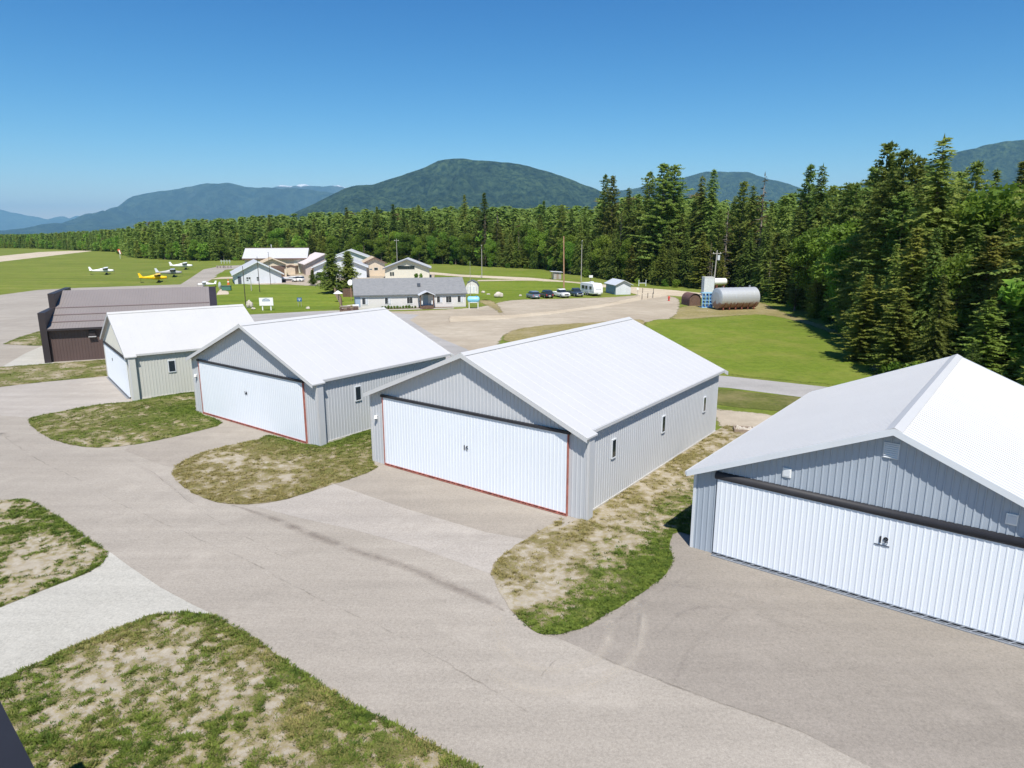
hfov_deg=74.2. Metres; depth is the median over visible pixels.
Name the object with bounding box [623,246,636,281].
larch tree
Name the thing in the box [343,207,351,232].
spruce tree
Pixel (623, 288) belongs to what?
door
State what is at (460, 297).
window
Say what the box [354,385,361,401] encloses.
window
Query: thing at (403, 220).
spruce tree
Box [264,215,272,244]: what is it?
spruce tree
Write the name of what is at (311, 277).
spruce tree
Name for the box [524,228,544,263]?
broadleaf tree
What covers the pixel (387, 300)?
window
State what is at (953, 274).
broadleaf tree
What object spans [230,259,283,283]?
metal shop
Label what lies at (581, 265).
utility pole
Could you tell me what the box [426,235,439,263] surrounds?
broadleaf tree
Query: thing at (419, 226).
spruce tree
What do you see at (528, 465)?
door
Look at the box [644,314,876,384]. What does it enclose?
lawn
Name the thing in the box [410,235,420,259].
broadleaf tree
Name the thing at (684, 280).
spruce tree
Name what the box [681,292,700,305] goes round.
culvert hut
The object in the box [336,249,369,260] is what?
white hangar
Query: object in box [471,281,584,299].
lawn
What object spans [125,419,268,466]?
apron
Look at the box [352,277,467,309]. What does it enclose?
office building
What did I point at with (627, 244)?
broadleaf tree
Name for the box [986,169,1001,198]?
spruce tree
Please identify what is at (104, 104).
sky
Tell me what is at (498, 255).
fir tree
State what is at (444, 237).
broadleaf tree
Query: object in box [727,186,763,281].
fir tree
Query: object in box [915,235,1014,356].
larch tree
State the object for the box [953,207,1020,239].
broadleaf tree
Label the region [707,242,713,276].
dying conifer
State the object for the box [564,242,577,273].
broadleaf tree
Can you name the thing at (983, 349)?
larch tree
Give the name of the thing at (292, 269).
lean to
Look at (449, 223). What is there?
spruce tree
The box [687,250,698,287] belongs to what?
spruce tree
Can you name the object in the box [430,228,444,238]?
broadleaf tree
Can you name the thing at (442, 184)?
mountain
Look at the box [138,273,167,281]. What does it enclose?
light aircraft
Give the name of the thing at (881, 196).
spruce tree
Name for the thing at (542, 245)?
broadleaf tree
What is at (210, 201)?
mountain
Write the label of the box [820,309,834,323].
bush
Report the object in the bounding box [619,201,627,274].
fir tree
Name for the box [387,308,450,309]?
pavement
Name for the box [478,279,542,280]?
dirt road
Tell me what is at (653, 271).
fir tree
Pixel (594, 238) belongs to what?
spruce tree
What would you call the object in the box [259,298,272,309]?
notice board
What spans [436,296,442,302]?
window
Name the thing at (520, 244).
spruce tree
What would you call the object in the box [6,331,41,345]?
verge
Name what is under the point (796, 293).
pine tree
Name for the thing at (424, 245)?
broadleaf tree
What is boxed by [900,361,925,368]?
bush
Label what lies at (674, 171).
pine tree
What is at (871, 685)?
apron
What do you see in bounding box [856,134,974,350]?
fir tree
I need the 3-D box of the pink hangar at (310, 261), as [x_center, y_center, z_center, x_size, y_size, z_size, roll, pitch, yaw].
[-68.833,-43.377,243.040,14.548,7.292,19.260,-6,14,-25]
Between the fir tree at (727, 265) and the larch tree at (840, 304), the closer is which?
the larch tree at (840, 304)
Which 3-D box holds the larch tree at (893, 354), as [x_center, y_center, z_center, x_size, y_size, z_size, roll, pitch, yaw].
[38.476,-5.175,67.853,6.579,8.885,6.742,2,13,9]
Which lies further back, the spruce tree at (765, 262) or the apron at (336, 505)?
the spruce tree at (765, 262)
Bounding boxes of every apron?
[0,376,130,416]
[3,346,53,366]
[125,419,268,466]
[256,478,524,572]
[335,462,565,538]
[553,532,1023,767]
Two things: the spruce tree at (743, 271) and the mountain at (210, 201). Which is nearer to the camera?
the spruce tree at (743, 271)
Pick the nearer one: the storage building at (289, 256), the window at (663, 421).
the window at (663, 421)
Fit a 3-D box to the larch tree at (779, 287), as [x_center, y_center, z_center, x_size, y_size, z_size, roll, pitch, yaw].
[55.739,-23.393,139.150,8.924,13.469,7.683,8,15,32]
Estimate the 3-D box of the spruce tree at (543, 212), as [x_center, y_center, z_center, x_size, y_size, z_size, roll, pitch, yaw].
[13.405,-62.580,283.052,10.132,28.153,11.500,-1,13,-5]
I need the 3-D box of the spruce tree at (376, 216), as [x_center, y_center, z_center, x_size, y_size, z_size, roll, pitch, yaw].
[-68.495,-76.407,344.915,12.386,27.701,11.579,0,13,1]
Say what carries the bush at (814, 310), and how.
on the ground at (71, 270)
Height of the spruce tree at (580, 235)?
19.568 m
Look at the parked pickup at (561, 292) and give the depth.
151.67 m
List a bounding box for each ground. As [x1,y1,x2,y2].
[0,247,874,429]
[670,302,880,374]
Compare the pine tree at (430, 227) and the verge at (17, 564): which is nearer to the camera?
the verge at (17, 564)
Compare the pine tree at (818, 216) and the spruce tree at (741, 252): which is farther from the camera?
the spruce tree at (741, 252)
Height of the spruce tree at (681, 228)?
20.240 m
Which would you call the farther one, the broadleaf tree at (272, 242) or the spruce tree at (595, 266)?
the broadleaf tree at (272, 242)
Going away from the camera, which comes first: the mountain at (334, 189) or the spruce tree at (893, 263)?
the spruce tree at (893, 263)
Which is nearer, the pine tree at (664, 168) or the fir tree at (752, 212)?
the fir tree at (752, 212)
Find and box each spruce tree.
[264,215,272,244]
[295,221,308,244]
[307,270,316,284]
[310,219,317,251]
[315,231,324,252]
[315,248,348,292]
[338,251,360,289]
[340,219,347,251]
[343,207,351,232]
[370,206,382,259]
[378,233,386,261]
[383,204,401,261]
[384,238,391,262]
[399,209,409,233]
[400,219,411,259]
[405,230,415,258]
[407,204,426,262]
[421,232,430,263]
[440,216,458,263]
[455,194,471,263]
[469,193,493,265]
[470,225,479,265]
[502,232,508,266]
[509,219,515,266]
[511,225,517,266]
[514,231,523,266]
[528,238,540,268]
[532,219,543,268]
[537,201,546,266]
[537,215,544,264]
[548,221,573,270]
[559,209,576,271]
[569,218,584,274]
[582,243,594,274]
[585,216,599,262]
[588,241,599,276]
[594,243,607,278]
[597,218,615,275]
[603,229,619,278]
[605,233,626,279]
[622,198,637,276]
[628,224,650,282]
[629,226,649,281]
[662,229,680,279]
[664,233,681,284]
[674,234,697,286]
[676,212,688,283]
[679,202,700,284]
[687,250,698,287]
[705,225,717,275]
[710,236,729,286]
[728,225,747,286]
[732,228,758,286]
[734,244,749,286]
[746,219,773,292]
[747,222,776,296]
[750,233,765,286]
[751,201,777,288]
[763,242,788,299]
[782,199,806,298]
[795,206,836,307]
[821,162,898,323]
[825,168,891,335]
[841,267,869,349]
[870,243,900,358]
[881,226,946,364]
[894,219,926,282]
[899,273,958,368]
[900,198,951,356]
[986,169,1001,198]
[986,306,1008,377]
[987,211,1014,282]
[1000,252,1023,370]
[1008,161,1023,194]
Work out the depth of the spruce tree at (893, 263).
74.82 m
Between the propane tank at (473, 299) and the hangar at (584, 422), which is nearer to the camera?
the hangar at (584, 422)
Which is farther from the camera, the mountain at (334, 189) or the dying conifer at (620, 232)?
the mountain at (334, 189)
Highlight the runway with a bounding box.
[0,251,87,261]
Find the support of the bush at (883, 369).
on the bare ground at (693, 312)
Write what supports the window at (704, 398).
in the hangar at (584, 422)
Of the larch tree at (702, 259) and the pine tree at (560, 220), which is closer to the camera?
the larch tree at (702, 259)
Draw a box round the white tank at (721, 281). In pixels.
[714,278,726,288]
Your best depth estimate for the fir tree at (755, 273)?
155.58 m
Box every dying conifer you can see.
[480,216,486,265]
[618,212,624,278]
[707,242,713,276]
[716,208,733,278]
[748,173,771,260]
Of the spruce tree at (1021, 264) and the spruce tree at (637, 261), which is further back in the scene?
the spruce tree at (637, 261)
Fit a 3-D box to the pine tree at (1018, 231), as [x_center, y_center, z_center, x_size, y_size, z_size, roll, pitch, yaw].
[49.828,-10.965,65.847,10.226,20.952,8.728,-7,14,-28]
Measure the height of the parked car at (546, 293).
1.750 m
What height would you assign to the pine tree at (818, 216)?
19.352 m
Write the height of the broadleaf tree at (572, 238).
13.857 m
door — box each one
[104,344,130,398]
[198,361,305,442]
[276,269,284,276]
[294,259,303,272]
[355,297,360,306]
[383,398,566,515]
[423,295,427,304]
[620,286,625,294]
[711,479,1023,648]
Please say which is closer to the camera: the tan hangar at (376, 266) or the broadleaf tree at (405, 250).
the tan hangar at (376, 266)
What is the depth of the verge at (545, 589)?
30.31 m
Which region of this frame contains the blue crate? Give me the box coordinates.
[700,292,712,307]
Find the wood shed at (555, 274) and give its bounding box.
[550,271,562,278]
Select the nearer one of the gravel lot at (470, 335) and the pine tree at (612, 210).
the gravel lot at (470, 335)
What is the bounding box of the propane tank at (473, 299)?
[467,296,479,302]
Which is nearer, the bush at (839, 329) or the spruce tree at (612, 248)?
the bush at (839, 329)
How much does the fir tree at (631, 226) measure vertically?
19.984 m
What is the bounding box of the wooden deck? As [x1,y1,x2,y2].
[339,302,358,311]
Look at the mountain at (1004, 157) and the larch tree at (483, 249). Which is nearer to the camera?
the larch tree at (483, 249)
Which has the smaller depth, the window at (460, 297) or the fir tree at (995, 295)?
the fir tree at (995, 295)
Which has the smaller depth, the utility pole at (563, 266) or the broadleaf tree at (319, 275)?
the utility pole at (563, 266)
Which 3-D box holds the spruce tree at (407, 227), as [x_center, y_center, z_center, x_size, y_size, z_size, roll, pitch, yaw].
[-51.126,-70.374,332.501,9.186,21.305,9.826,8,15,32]
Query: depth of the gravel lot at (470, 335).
118.50 m
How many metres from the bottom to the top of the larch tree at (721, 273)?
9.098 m
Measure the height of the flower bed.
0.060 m
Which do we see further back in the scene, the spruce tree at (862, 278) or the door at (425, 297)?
the door at (425, 297)
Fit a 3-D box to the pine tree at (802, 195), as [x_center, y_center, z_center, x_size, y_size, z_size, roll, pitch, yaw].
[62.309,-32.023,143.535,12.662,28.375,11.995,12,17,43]
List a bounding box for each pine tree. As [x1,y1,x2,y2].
[186,231,198,259]
[216,229,223,256]
[339,228,349,251]
[426,219,436,256]
[470,210,483,246]
[485,223,505,266]
[543,226,556,265]
[546,204,568,264]
[589,173,616,260]
[594,175,623,242]
[622,171,658,273]
[626,163,687,279]
[638,164,694,267]
[675,232,698,279]
[697,208,733,285]
[717,181,758,285]
[757,233,781,288]
[777,164,829,272]
[781,266,805,310]
[786,207,823,302]
[786,227,815,289]
[801,182,859,302]
[807,185,841,279]
[817,182,867,296]
[821,140,900,307]
[821,190,866,270]
[827,186,862,229]
[834,148,927,306]
[844,190,920,315]
[855,154,931,284]
[951,160,992,203]
[963,342,983,364]
[980,188,1023,275]
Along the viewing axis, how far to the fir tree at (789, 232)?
144.46 m
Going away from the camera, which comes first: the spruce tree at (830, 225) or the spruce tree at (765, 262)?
the spruce tree at (830, 225)
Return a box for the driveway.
[0,552,213,676]
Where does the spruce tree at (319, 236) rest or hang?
on the ground at (71, 270)
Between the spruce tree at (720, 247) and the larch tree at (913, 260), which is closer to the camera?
the larch tree at (913, 260)
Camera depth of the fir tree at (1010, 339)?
57.06 m
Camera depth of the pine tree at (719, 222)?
173.69 m
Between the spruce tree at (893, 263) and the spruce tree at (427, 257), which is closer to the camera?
the spruce tree at (893, 263)
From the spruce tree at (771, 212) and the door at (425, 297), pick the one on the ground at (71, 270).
the spruce tree at (771, 212)
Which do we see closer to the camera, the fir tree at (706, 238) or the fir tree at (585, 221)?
the fir tree at (706, 238)
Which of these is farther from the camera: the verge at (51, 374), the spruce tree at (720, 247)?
the spruce tree at (720, 247)
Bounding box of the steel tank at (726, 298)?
[711,285,759,309]
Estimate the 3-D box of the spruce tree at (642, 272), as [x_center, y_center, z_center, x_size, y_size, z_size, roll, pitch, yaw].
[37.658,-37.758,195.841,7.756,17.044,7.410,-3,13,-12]
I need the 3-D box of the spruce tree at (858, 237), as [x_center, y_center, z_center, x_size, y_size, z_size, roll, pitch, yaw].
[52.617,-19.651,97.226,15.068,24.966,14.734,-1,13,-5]
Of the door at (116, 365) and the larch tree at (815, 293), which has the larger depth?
the larch tree at (815, 293)
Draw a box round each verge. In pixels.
[0,360,106,386]
[0,500,106,606]
[0,612,465,767]
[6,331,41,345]
[28,392,220,447]
[171,429,376,503]
[480,300,502,312]
[490,425,743,633]
[503,319,643,341]
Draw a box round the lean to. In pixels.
[286,264,298,274]
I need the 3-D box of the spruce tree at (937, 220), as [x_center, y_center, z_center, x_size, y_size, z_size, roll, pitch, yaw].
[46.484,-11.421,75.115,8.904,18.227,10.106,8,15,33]
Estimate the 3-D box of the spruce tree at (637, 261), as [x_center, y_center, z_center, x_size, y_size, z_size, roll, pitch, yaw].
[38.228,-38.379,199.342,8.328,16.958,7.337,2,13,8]
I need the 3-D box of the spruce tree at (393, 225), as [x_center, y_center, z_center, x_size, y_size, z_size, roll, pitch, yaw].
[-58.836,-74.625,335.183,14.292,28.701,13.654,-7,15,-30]
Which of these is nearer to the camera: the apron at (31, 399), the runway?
the apron at (31, 399)
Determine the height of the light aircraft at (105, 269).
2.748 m
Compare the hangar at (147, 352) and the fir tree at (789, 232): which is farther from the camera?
the fir tree at (789, 232)
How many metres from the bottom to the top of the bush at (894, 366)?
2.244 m
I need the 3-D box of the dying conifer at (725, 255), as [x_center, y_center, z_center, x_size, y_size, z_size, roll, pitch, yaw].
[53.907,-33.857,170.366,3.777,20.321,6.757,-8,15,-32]
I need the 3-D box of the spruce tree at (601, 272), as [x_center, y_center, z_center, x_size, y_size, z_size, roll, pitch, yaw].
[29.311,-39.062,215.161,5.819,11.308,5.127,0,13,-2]
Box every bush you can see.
[582,269,592,276]
[661,279,668,286]
[672,279,680,287]
[763,290,775,300]
[786,298,803,309]
[804,302,821,318]
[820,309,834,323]
[837,322,850,336]
[877,363,889,373]
[886,361,904,371]
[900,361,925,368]
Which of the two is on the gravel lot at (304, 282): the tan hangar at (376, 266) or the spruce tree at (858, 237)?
the tan hangar at (376, 266)
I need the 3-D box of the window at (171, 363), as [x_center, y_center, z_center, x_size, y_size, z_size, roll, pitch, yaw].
[-29.958,-1.572,59.653,0.620,1.070,0.085,-10,16,-37]
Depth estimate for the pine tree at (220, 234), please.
362.44 m
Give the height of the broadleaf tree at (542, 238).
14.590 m
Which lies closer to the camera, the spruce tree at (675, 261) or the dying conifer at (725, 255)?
the dying conifer at (725, 255)
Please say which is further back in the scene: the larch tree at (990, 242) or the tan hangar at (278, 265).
the tan hangar at (278, 265)
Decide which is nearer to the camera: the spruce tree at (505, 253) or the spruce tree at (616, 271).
the spruce tree at (616, 271)
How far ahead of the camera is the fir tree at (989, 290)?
62.05 m
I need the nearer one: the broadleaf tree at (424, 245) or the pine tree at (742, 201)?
the pine tree at (742, 201)
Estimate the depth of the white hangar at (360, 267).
218.27 m
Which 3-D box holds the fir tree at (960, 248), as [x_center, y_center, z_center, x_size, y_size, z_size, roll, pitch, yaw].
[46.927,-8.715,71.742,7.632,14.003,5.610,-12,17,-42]
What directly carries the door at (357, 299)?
in the office building at (420, 293)
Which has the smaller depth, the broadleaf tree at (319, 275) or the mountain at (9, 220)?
the broadleaf tree at (319, 275)
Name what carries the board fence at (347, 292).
on the lawn at (284, 297)
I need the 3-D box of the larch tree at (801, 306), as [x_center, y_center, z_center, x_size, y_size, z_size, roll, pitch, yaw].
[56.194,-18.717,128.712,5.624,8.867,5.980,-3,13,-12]
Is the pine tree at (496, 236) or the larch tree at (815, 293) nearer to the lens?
the larch tree at (815, 293)
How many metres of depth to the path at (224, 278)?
215.97 m
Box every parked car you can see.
[282,277,292,281]
[295,276,304,281]
[526,291,539,298]
[540,290,553,297]
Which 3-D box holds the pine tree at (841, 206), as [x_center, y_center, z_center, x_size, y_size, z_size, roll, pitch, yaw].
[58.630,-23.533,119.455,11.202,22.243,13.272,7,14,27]
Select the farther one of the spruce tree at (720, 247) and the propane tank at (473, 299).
the spruce tree at (720, 247)
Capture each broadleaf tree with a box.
[153,238,167,259]
[166,242,175,259]
[186,239,199,260]
[214,237,229,259]
[240,234,255,249]
[266,227,285,244]
[266,238,280,247]
[293,239,303,247]
[314,272,325,281]
[321,235,341,253]
[327,235,338,252]
[344,242,352,250]
[351,227,376,254]
[351,235,367,251]
[373,237,387,259]
[389,231,401,257]
[389,241,399,261]
[393,232,406,253]
[394,232,412,257]
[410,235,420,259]
[412,237,425,261]
[420,234,431,254]
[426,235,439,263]
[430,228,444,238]
[434,239,449,263]
[438,232,449,263]
[448,235,460,264]
[454,235,463,263]
[458,233,473,264]
[484,239,496,262]
[514,223,530,259]
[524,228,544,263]
[537,228,557,269]
[539,233,554,268]
[547,246,557,270]
[556,231,575,269]
[557,234,577,272]
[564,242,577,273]
[591,235,611,266]
[616,238,636,277]
[709,226,733,273]
[785,222,835,299]
[802,224,839,292]
[807,218,863,285]
[822,233,858,300]
[827,258,853,314]
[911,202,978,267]
[917,252,991,359]
[941,236,963,260]
[946,180,1023,273]
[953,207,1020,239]
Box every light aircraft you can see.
[88,267,113,274]
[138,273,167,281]
[154,268,181,276]
[169,262,192,269]
[197,281,215,286]
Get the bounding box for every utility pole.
[242,266,245,304]
[563,236,564,288]
[581,240,582,281]
[713,250,721,283]
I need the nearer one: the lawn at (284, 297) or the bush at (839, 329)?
the bush at (839, 329)
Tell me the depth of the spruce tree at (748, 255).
161.11 m
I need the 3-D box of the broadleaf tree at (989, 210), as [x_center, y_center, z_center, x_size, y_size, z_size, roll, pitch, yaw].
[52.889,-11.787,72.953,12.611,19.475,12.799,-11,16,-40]
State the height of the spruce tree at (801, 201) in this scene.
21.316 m
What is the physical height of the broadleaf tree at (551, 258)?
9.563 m
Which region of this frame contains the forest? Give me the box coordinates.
[0,164,1023,385]
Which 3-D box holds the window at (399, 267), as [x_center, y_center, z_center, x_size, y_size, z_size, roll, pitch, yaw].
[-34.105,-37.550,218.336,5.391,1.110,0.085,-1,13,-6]
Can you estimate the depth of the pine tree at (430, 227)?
326.52 m
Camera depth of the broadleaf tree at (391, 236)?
330.85 m
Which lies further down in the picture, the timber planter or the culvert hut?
the timber planter
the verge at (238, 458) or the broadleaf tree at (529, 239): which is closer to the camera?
the verge at (238, 458)
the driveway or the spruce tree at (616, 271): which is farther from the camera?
the spruce tree at (616, 271)
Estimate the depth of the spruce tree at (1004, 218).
64.94 m
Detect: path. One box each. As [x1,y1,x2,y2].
[213,277,232,278]
[217,289,228,294]
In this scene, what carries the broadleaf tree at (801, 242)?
on the ground at (71, 270)
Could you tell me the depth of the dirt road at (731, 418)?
52.45 m
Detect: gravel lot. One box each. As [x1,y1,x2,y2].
[255,274,434,285]
[390,295,679,350]
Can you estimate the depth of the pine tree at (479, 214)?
304.13 m
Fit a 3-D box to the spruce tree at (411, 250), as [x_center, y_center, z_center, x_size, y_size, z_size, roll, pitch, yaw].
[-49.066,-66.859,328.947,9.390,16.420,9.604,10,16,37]
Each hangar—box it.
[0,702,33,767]
[37,286,216,362]
[100,304,253,400]
[185,307,453,445]
[259,257,287,276]
[298,252,325,274]
[311,254,368,277]
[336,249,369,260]
[362,256,386,275]
[363,317,727,520]
[382,257,430,277]
[685,354,1023,648]
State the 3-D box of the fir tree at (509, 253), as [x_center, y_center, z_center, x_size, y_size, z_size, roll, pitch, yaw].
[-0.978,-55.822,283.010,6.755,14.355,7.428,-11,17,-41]
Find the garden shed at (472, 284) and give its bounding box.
[465,279,478,293]
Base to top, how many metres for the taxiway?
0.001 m
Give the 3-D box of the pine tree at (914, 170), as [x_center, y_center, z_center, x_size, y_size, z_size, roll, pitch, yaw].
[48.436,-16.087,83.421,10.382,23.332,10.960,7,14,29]
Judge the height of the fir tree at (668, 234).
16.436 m
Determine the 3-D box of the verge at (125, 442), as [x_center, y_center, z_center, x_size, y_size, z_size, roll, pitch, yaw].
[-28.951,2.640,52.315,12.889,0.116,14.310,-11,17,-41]
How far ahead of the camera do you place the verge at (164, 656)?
20.52 m
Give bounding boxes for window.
[167,360,175,372]
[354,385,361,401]
[362,298,368,304]
[384,297,390,304]
[398,266,414,268]
[406,297,412,303]
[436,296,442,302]
[445,296,451,302]
[457,295,463,302]
[611,438,616,458]
[661,415,665,433]
[702,396,706,412]
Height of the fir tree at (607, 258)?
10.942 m
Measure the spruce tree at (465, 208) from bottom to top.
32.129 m
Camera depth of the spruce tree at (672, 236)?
188.87 m
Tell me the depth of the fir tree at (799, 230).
136.94 m
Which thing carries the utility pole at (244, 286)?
on the lawn at (284, 297)
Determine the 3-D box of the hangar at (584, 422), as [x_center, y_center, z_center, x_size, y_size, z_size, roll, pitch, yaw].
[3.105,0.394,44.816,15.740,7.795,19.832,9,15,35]
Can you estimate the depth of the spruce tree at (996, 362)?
58.55 m
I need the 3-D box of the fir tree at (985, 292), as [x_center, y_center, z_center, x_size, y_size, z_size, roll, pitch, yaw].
[44.734,-5.131,62.919,5.818,10.833,5.292,4,13,19]
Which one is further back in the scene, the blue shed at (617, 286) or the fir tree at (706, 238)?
the fir tree at (706, 238)
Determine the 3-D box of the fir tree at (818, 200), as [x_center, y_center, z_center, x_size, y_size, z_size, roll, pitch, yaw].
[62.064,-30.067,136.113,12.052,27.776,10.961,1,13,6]
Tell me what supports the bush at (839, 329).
on the bare ground at (693, 312)
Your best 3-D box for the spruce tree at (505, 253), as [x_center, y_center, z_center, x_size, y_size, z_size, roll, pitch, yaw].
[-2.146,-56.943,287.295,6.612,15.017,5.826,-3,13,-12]
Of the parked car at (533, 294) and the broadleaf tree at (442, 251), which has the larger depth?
the broadleaf tree at (442, 251)
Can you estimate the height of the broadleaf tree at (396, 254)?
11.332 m
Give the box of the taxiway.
[0,265,870,767]
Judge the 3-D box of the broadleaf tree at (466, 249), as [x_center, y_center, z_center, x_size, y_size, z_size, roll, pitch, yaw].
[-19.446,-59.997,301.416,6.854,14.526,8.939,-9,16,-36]
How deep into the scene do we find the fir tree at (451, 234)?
314.38 m
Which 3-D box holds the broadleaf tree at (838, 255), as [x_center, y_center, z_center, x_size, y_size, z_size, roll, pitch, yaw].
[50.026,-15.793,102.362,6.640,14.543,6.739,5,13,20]
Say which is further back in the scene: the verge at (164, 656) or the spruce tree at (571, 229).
the spruce tree at (571, 229)
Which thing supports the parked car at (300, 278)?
on the gravel lot at (304, 282)
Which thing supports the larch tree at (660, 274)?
on the ground at (71, 270)
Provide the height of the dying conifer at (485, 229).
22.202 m
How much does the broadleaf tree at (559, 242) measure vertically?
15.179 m
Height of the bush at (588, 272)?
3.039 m
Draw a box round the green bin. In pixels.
[221,286,231,290]
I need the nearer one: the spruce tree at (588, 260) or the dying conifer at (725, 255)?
the dying conifer at (725, 255)
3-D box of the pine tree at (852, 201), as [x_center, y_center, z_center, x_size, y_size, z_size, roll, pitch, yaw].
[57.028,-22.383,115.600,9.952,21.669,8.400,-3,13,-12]
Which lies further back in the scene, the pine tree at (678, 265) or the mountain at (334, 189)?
the mountain at (334, 189)
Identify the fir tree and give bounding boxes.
[367,217,378,255]
[409,208,415,259]
[445,223,456,261]
[467,222,472,261]
[477,243,485,264]
[494,239,502,266]
[501,234,514,267]
[574,211,591,269]
[578,231,591,271]
[600,247,611,277]
[604,221,621,275]
[613,188,637,276]
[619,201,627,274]
[620,216,639,272]
[631,204,641,245]
[647,252,655,283]
[655,225,679,274]
[661,247,680,285]
[667,199,686,239]
[680,176,714,276]
[681,169,733,270]
[697,227,711,280]
[721,242,733,283]
[726,199,740,284]
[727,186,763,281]
[751,261,759,287]
[773,209,808,298]
[785,217,797,295]
[786,163,835,302]
[831,201,878,322]
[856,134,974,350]
[928,235,966,351]
[956,197,1023,381]
[956,272,1006,353]
[957,223,986,296]
[958,287,993,357]
[967,257,1017,375]
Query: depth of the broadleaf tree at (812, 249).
116.32 m
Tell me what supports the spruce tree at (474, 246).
on the ground at (71, 270)
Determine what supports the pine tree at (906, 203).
on the ground at (71, 270)
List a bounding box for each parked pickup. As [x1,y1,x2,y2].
[553,289,569,297]
[567,288,583,296]
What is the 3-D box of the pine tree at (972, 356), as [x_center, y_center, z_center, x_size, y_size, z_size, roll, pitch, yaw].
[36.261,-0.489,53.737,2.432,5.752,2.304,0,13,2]
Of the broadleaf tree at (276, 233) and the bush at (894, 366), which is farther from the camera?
the broadleaf tree at (276, 233)
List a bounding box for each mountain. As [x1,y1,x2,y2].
[0,183,333,233]
[0,209,78,229]
[273,184,344,192]
[289,158,619,219]
[616,171,815,210]
[797,140,1023,206]
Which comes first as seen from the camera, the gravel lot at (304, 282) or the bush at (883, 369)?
the bush at (883, 369)
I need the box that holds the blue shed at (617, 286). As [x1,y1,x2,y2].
[604,278,632,294]
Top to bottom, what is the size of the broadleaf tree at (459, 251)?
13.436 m
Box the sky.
[0,0,1023,218]
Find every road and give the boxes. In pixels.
[250,310,826,396]
[430,272,701,321]
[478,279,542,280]
[716,409,772,426]
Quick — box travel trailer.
[580,281,602,295]
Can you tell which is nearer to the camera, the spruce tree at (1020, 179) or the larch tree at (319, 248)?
the spruce tree at (1020, 179)
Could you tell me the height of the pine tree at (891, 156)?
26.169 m
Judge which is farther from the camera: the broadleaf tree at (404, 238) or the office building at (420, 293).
the broadleaf tree at (404, 238)
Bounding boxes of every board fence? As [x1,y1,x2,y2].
[334,287,341,305]
[343,288,352,296]
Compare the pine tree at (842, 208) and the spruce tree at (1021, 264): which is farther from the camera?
the pine tree at (842, 208)
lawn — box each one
[208,279,354,313]
[215,272,230,275]
[470,271,571,279]
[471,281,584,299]
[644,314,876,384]
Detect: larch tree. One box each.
[222,241,229,259]
[307,232,317,253]
[316,239,321,252]
[321,240,326,253]
[399,244,407,259]
[434,236,444,263]
[477,238,487,265]
[493,227,505,265]
[510,236,522,267]
[520,232,531,267]
[522,242,531,267]
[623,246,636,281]
[651,243,669,285]
[683,232,712,288]
[717,255,727,287]
[758,237,792,302]
[787,263,812,308]
[799,267,827,312]
[824,255,862,332]
[830,275,891,363]
[832,210,903,327]
[843,275,887,354]
[860,289,923,373]
[863,227,937,366]
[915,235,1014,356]
[951,297,1020,380]
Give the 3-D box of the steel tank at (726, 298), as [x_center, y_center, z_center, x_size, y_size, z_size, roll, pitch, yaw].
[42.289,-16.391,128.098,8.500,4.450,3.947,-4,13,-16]
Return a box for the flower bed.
[393,307,452,308]
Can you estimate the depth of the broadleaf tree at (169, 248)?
366.95 m
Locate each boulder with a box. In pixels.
[246,300,252,307]
[494,292,502,297]
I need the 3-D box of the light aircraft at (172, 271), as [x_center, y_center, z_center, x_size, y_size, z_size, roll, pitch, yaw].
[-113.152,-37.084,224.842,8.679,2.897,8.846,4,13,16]
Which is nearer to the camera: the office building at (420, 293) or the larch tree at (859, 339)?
the larch tree at (859, 339)
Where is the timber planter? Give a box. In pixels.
[733,425,753,432]
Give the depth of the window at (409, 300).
129.54 m
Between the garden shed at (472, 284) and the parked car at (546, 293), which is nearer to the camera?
the parked car at (546, 293)
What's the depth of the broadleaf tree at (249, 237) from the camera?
360.57 m
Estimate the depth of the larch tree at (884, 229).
84.71 m
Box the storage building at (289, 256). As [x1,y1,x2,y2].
[242,247,309,272]
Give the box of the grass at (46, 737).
[0,331,745,767]
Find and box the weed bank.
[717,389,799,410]
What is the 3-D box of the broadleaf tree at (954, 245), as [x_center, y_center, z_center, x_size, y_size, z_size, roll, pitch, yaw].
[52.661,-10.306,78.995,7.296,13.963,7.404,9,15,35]
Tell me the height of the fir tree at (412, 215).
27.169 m
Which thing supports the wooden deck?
on the road at (785, 388)
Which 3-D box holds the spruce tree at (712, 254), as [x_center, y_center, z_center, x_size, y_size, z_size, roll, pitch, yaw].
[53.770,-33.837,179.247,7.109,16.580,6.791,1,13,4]
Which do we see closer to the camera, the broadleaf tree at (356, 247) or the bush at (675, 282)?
the bush at (675, 282)
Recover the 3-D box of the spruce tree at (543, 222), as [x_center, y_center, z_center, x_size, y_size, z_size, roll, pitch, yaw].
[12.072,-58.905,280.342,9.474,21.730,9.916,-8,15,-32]
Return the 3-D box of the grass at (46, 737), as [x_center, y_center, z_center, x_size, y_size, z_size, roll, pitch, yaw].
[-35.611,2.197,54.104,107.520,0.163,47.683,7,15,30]
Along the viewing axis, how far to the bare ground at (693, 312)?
121.48 m
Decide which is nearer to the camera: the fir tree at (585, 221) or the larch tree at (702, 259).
the larch tree at (702, 259)
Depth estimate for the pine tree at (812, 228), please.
132.61 m
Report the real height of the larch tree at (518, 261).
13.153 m
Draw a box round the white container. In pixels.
[701,277,714,295]

